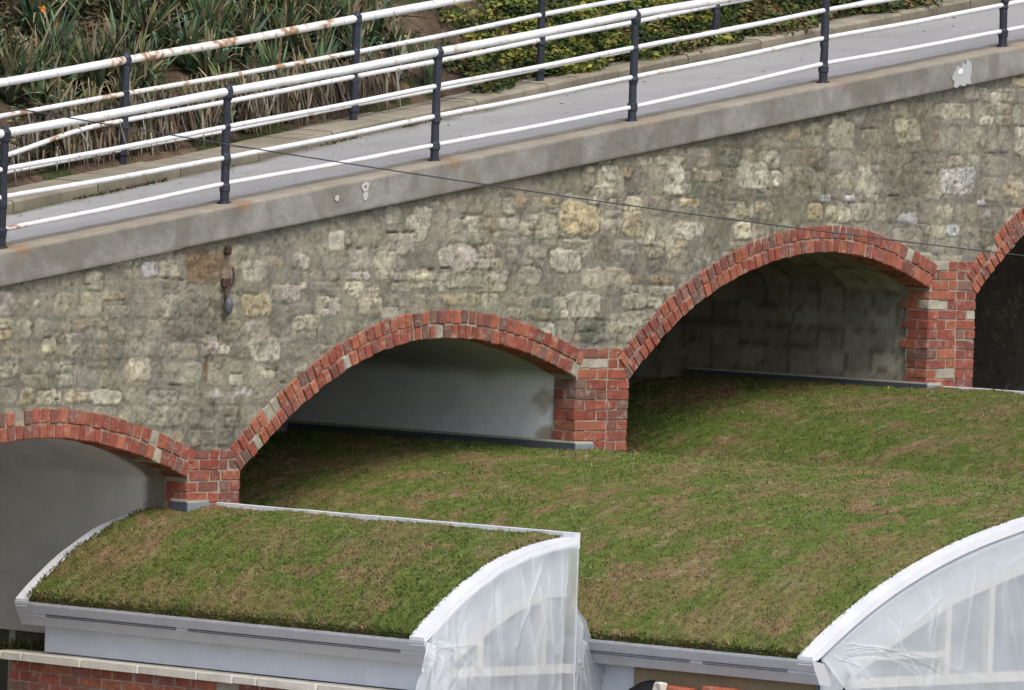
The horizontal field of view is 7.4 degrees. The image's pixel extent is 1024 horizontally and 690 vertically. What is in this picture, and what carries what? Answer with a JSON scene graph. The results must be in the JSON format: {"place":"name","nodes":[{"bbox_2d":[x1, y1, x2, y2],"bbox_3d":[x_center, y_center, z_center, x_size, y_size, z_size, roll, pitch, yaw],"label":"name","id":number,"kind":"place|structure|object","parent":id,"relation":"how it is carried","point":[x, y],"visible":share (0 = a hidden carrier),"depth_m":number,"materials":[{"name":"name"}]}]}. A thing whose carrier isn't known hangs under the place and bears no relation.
{"place":"outdoors","nodes":[
{"label":"outdoors","id":0,"kind":"place"},
{"bbox_2d":[0,0,868,188],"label":"hillside","id":1,"kind":"structure","parent":0,"point":[428,26],"depth_m":63.13,"materials":[{"name":"green plant"}]},
{"bbox_2d":[6,103,56,170],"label":"kerbside weeds","id":2,"kind":"object","parent":1,"relation":"on","point":[14,140],"visible":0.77,"depth_m":60.85,"materials":[{"name":"green plant"}]},
{"bbox_2d":[0,17,77,122],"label":"sword leaf plant","id":3,"kind":"object","parent":1,"relation":"on","point":[14,61],"visible":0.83,"depth_m":61.23,"materials":[{"name":"green plant"}]},
{"bbox_2d":[0,0,100,40],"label":"sword leaf plant","id":4,"kind":"object","parent":1,"relation":"on","point":[31,9],"visible":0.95,"depth_m":62.22,"materials":[{"name":"green plant"}]},
{"bbox_2d":[0,0,102,49],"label":"leafy shrub","id":5,"kind":"object","parent":1,"relation":"on","point":[12,36],"visible":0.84,"depth_m":62.40,"materials":[{"name":"green plant"}]},
{"bbox_2d":[10,0,120,34],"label":"leafy shrub","id":6,"kind":"object","parent":1,"relation":"on","point":[105,6],"visible":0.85,"depth_m":62.80,"materials":[{"name":"green plant"}]},
{"bbox_2d":[9,67,182,185],"bbox_3d":[-3.316,-1.662,61.203,0.800,0.945,2.260,4,2,43],"label":"sword leaf plant","id":7,"kind":"object","parent":1,"relation":"on","point":[69,145],"visible":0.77,"depth_m":60.85,"materials":[{"name":"plant"}]},
{"bbox_2d":[13,2,194,104],"bbox_3d":[-3.268,-2.180,61.898,1.209,1.003,1.576,4,2,43],"label":"sword leaf plant","id":8,"kind":"object","parent":1,"relation":"on","point":[57,37],"visible":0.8,"depth_m":61.75,"materials":[{"name":"green plant"}]},
{"bbox_2d":[9,70,217,177],"bbox_3d":[-3.155,-1.722,61.340,0.677,0.889,2.287,4,2,43],"label":"sword leaf plant","id":9,"kind":"object","parent":1,"relation":"on","point":[149,124],"visible":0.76,"depth_m":61.38,"materials":[{"name":"plant"}]},
{"bbox_2d":[49,0,243,75],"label":"sword leaf plant","id":10,"kind":"object","parent":1,"relation":"on","point":[190,36],"visible":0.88,"depth_m":62.78,"materials":[{"name":"green plant"}]},
{"bbox_2d":[68,0,253,99],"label":"sword leaf plant","id":11,"kind":"object","parent":1,"relation":"on","point":[144,29],"visible":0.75,"depth_m":62.65,"materials":[{"name":"green plant"}]},
{"bbox_2d":[109,0,242,24],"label":"sword leaf plant","id":12,"kind":"object","parent":1,"relation":"on","point":[186,6],"visible":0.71,"depth_m":63.47,"materials":[{"name":"green plant"}]},
{"bbox_2d":[84,53,288,150],"bbox_3d":[-2.555,-1.840,62.035,0.687,0.835,2.108,4,2,43],"label":"sword leaf plant","id":13,"kind":"object","parent":1,"relation":"on","point":[197,120],"visible":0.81,"depth_m":61.80,"materials":[{"name":"plant"}]},
{"bbox_2d":[166,0,291,77],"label":"sword leaf plant","id":14,"kind":"object","parent":1,"relation":"on","point":[216,11],"visible":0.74,"depth_m":63.05,"materials":[{"name":"green plant"}]},
{"bbox_2d":[179,0,294,28],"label":"sword leaf plant","id":15,"kind":"object","parent":1,"relation":"on","point":[264,12],"visible":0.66,"depth_m":63.84,"materials":[{"name":"green plant"}]},
{"bbox_2d":[174,59,337,136],"bbox_3d":[-2.067,-1.913,62.499,0.635,0.663,1.854,4,2,43],"label":"sword leaf plant","id":16,"kind":"object","parent":1,"relation":"on","point":[258,106],"visible":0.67,"depth_m":62.42,"materials":[{"name":"plant"}]},
{"bbox_2d":[223,0,348,76],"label":"sword leaf plant","id":17,"kind":"object","parent":1,"relation":"on","point":[290,20],"visible":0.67,"depth_m":63.45,"materials":[{"name":"green plant"}]},
{"bbox_2d":[199,46,380,127],"bbox_3d":[-1.821,-2.023,62.921,0.655,0.744,2.223,4,2,43],"label":"sword leaf plant","id":18,"kind":"object","parent":1,"relation":"on","point":[296,98],"visible":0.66,"depth_m":62.88,"materials":[{"name":"plant"}]},
{"bbox_2d":[235,0,382,44],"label":"sword leaf plant","id":19,"kind":"object","parent":1,"relation":"on","point":[289,3],"visible":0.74,"depth_m":63.91,"materials":[{"name":"green plant"}]},
{"bbox_2d":[256,0,403,79],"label":"sword leaf plant","id":20,"kind":"object","parent":1,"relation":"on","point":[343,32],"visible":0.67,"depth_m":63.97,"materials":[{"name":"green plant"}]},
{"bbox_2d":[283,23,421,124],"bbox_3d":[-1.521,-2.166,63.528,0.987,0.861,1.663,4,2,43],"label":"sword leaf plant","id":21,"kind":"object","parent":1,"relation":"on","point":[363,91],"visible":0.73,"depth_m":63.42,"materials":[{"name":"plant"}]},
{"bbox_2d":[320,0,430,51],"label":"sword leaf plant","id":22,"kind":"object","parent":1,"relation":"on","point":[388,2],"visible":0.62,"depth_m":64.58,"materials":[{"name":"green plant"}]},
{"bbox_2d":[366,6,433,84],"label":"sword leaf plant","id":23,"kind":"object","parent":1,"relation":"on","point":[391,32],"visible":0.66,"depth_m":64.24,"materials":[{"name":"green plant"}]},
{"bbox_2d":[434,37,532,95],"bbox_3d":[-0.296,-2.258,64.606,0.802,0.495,1.072,3,2,17],"label":"leafy shrub","id":24,"kind":"object","parent":1,"relation":"on","point":[489,64],"visible":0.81,"depth_m":64.65,"materials":[{"name":"green plant"}]},
{"bbox_2d":[436,0,579,76],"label":"leafy shrub","id":25,"kind":"object","parent":1,"relation":"on","point":[493,33],"visible":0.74,"depth_m":65.29,"materials":[{"name":"green plant"}]},
{"bbox_2d":[493,0,606,43],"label":"leafy shrub","id":26,"kind":"object","parent":1,"relation":"on","point":[520,6],"visible":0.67,"depth_m":65.85,"materials":[{"name":"green plant"}]},
{"bbox_2d":[507,9,612,77],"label":"leafy shrub","id":27,"kind":"object","parent":1,"relation":"on","point":[567,69],"visible":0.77,"depth_m":65.37,"materials":[{"name":"green plant"}]},
{"bbox_2d":[547,0,666,73],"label":"leafy shrub","id":28,"kind":"object","parent":1,"relation":"on","point":[608,42],"visible":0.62,"depth_m":65.83,"materials":[{"name":"green plant"}]},
{"bbox_2d":[568,0,674,60],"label":"leafy shrub","id":29,"kind":"object","parent":1,"relation":"on","point":[606,8],"visible":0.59,"depth_m":66.26,"materials":[{"name":"green plant"}]},
{"bbox_2d":[594,0,726,57],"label":"leafy shrub","id":30,"kind":"object","parent":1,"relation":"on","point":[678,47],"visible":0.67,"depth_m":66.18,"materials":[{"name":"green plant"}]},
{"bbox_2d":[622,0,724,45],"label":"leafy shrub","id":31,"kind":"object","parent":1,"relation":"on","point":[673,20],"visible":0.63,"depth_m":66.64,"materials":[{"name":"green plant"}]},
{"bbox_2d":[658,0,751,45],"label":"leafy shrub","id":32,"kind":"object","parent":1,"relation":"on","point":[732,37],"visible":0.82,"depth_m":66.70,"materials":[{"name":"green plant"}]},
{"bbox_2d":[686,0,791,31],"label":"leafy shrub","id":33,"kind":"object","parent":1,"relation":"on","point":[742,4],"visible":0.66,"depth_m":67.20,"materials":[{"name":"green plant"}]},
{"bbox_2d":[721,0,809,37],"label":"leafy shrub","id":34,"kind":"object","parent":1,"relation":"on","point":[766,31],"visible":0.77,"depth_m":67.09,"materials":[{"name":"green plant"}]},
{"bbox_2d":[731,0,843,17],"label":"leafy shrub","id":35,"kind":"object","parent":1,"relation":"on","point":[785,2],"visible":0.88,"depth_m":67.49,"materials":[{"name":"green plant"}]},
{"bbox_2d":[755,0,857,32],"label":"leafy shrub","id":36,"kind":"object","parent":1,"relation":"on","point":[810,21],"visible":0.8,"depth_m":67.46,"materials":[{"name":"green plant"}]},
{"bbox_2d":[801,0,921,20],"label":"leafy shrub","id":37,"kind":"object","parent":1,"relation":"on","point":[866,9],"visible":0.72,"depth_m":67.98,"materials":[{"name":"green plant"}]},
{"bbox_2d":[868,0,941,12],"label":"leafy shrub","id":38,"kind":"object","parent":1,"relation":"on","point":[924,2],"visible":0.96,"depth_m":68.20,"materials":[{"name":"green plant"}]},
{"bbox_2d":[0,0,981,216],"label":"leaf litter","id":39,"kind":"object","parent":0,"point":[327,112],"visible":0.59,"depth_m":62.87,"materials":[{"name":"brown plant"}]},
{"bbox_2d":[0,105,1023,255],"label":"overhead cable","id":40,"kind":"object","parent":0,"point":[495,185],"visible":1,"depth_m":56.42,"materials":[{"name":"black metal"}]},
{"bbox_2d":[6,3,1023,241],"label":"path","id":41,"kind":"structure","parent":0,"point":[586,101],"depth_m":63.23,"materials":[{"name":"grey asphalt"}]},
{"bbox_2d":[73,36,819,199],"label":"kerb weeds","id":42,"kind":"object","parent":41,"relation":"on","point":[165,178],"visible":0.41,"depth_m":60.61,"materials":[{"name":"green plant"}]},
{"bbox_2d":[6,0,1012,213],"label":"kerb","id":43,"kind":"structure","parent":41,"relation":"on","point":[526,88],"depth_m":63.56,"materials":[{"name":"concrete"}]},
{"bbox_2d":[0,0,899,173],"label":"railing","id":44,"kind":"object","parent":43,"relation":"on","point":[126,59],"visible":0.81,"depth_m":62.47,"materials":[{"name":"white metal"}]},
{"label":"ground","id":45,"kind":"structure","parent":0,"visible":0},
{"bbox_2d":[0,636,51,652],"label":"weeds","id":46,"kind":"object","parent":45,"relation":"on","point":[26,645],"visible":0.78,"depth_m":59.22,"materials":[{"name":"green plant"}]},
{"bbox_2d":[0,649,404,689],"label":"brick wall","id":47,"kind":"structure","parent":45,"relation":"on","point":[34,670],"depth_m":57.29,"materials":[{"name":"brick"}]},
{"bbox_2d":[14,502,579,689],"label":"grass roof building","id":48,"kind":"structure","parent":45,"relation":"on","point":[363,599],"depth_m":56.82,"materials":[{"name":"green plant"}]},
{"bbox_2d":[416,542,604,689],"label":"plastic sheet","id":49,"kind":"object","parent":48,"relation":"hanging from","point":[534,637],"visible":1,"depth_m":55.88,"materials":[{"name":"white plastic"}]},
{"bbox_2d":[471,614,559,689],"label":"window pane","id":50,"kind":"structure","parent":48,"relation":"in","point":[487,640],"depth_m":56.04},
{"bbox_2d":[472,603,567,675],"bbox_3d":[-0.005,2.045,56.016,0.090,0.565,1.279,4,2,43],"label":"window frame","id":51,"kind":"structure","parent":48,"relation":"in","point":[483,631],"depth_m":55.93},
{"bbox_2d":[0,38,1023,689],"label":"stone viaduct","id":52,"kind":"object","parent":45,"relation":"on","point":[138,368],"visible":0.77,"depth_m":61.70,"materials":[{"name":"stone"}]},
{"bbox_2d":[7,629,15,689],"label":"wooden post","id":53,"kind":"object","parent":52,"relation":"attached to","point":[12,633],"visible":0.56,"depth_m":59.96,"materials":[{"name":"wood"}]},
{"bbox_2d":[220,245,234,315],"bbox_3d":[-2.093,-0.477,58.729,0.102,0.520,0.104,4,2,43],"label":"wall bracket","id":54,"kind":"object","parent":52,"relation":"attached to","point":[227,283],"depth_m":58.71,"materials":[{"name":"black metal"}]},
{"bbox_2d":[0,0,1023,248],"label":"railing","id":55,"kind":"object","parent":52,"relation":"on","point":[228,92],"visible":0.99,"depth_m":60.44,"materials":[{"name":"white metal"}]},
{"bbox_2d":[238,427,1023,689],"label":"grass roof building","id":56,"kind":"structure","parent":45,"relation":"on","point":[767,569],"depth_m":57.59,"materials":[{"name":"green plant"}]},
{"bbox_2d":[634,667,815,689],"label":"timber board","id":57,"kind":"object","parent":56,"relation":"attached to","point":[698,681],"visible":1,"depth_m":55.83,"materials":[{"name":"wood"}]},
{"bbox_2d":[823,533,1023,689],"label":"plastic sheet","id":58,"kind":"object","parent":56,"relation":"attached to","point":[907,635],"visible":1,"depth_m":56.02,"materials":[{"name":"white plastic"}]},
{"bbox_2d":[843,564,1023,687],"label":"window frame","id":59,"kind":"structure","parent":56,"relation":"in","point":[1020,570],"depth_m":56.67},
{"bbox_2d":[862,574,1023,689],"label":"window pane","id":60,"kind":"structure","parent":56,"relation":"in","point":[997,629],"depth_m":56.77,"materials":[{"name":"glass"}]},
{"bbox_2d":[625,372,1023,479],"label":"grass roof building","id":61,"kind":"structure","parent":45,"relation":"on","point":[951,430],"depth_m":63.08,"materials":[{"name":"green plant"}]},
{"bbox_3d":[1.261,3.888,55.846,1.924,1.957,0.225,4,2,43],"label":"brick ledge","id":62,"kind":"object","parent":45,"relation":"on","visible":0},
{"bbox_2d":[628,680,656,689],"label":"black sheet","id":63,"kind":"object","parent":62,"relation":"on","point":[647,685],"visible":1,"depth_m":56.20,"materials":[{"name":"plastic"}]},
{"bbox_2d":[667,685,697,689],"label":"terracotta block","id":64,"kind":"structure","parent":62,"relation":"on","point":[673,687],"depth_m":55.92,"materials":[{"name":"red brick"}]},
{"bbox_2d":[653,682,666,689],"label":"rubble lump","id":65,"kind":"object","parent":64,"relation":"on","point":[660,686],"visible":1,"depth_m":55.94,"materials":[{"name":"stone"}]},
{"bbox_2d":[702,685,739,689],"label":"terracotta block","id":66,"kind":"structure","parent":62,"relation":"on","point":[710,687],"depth_m":55.67,"materials":[{"name":"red brick"}]}
]}

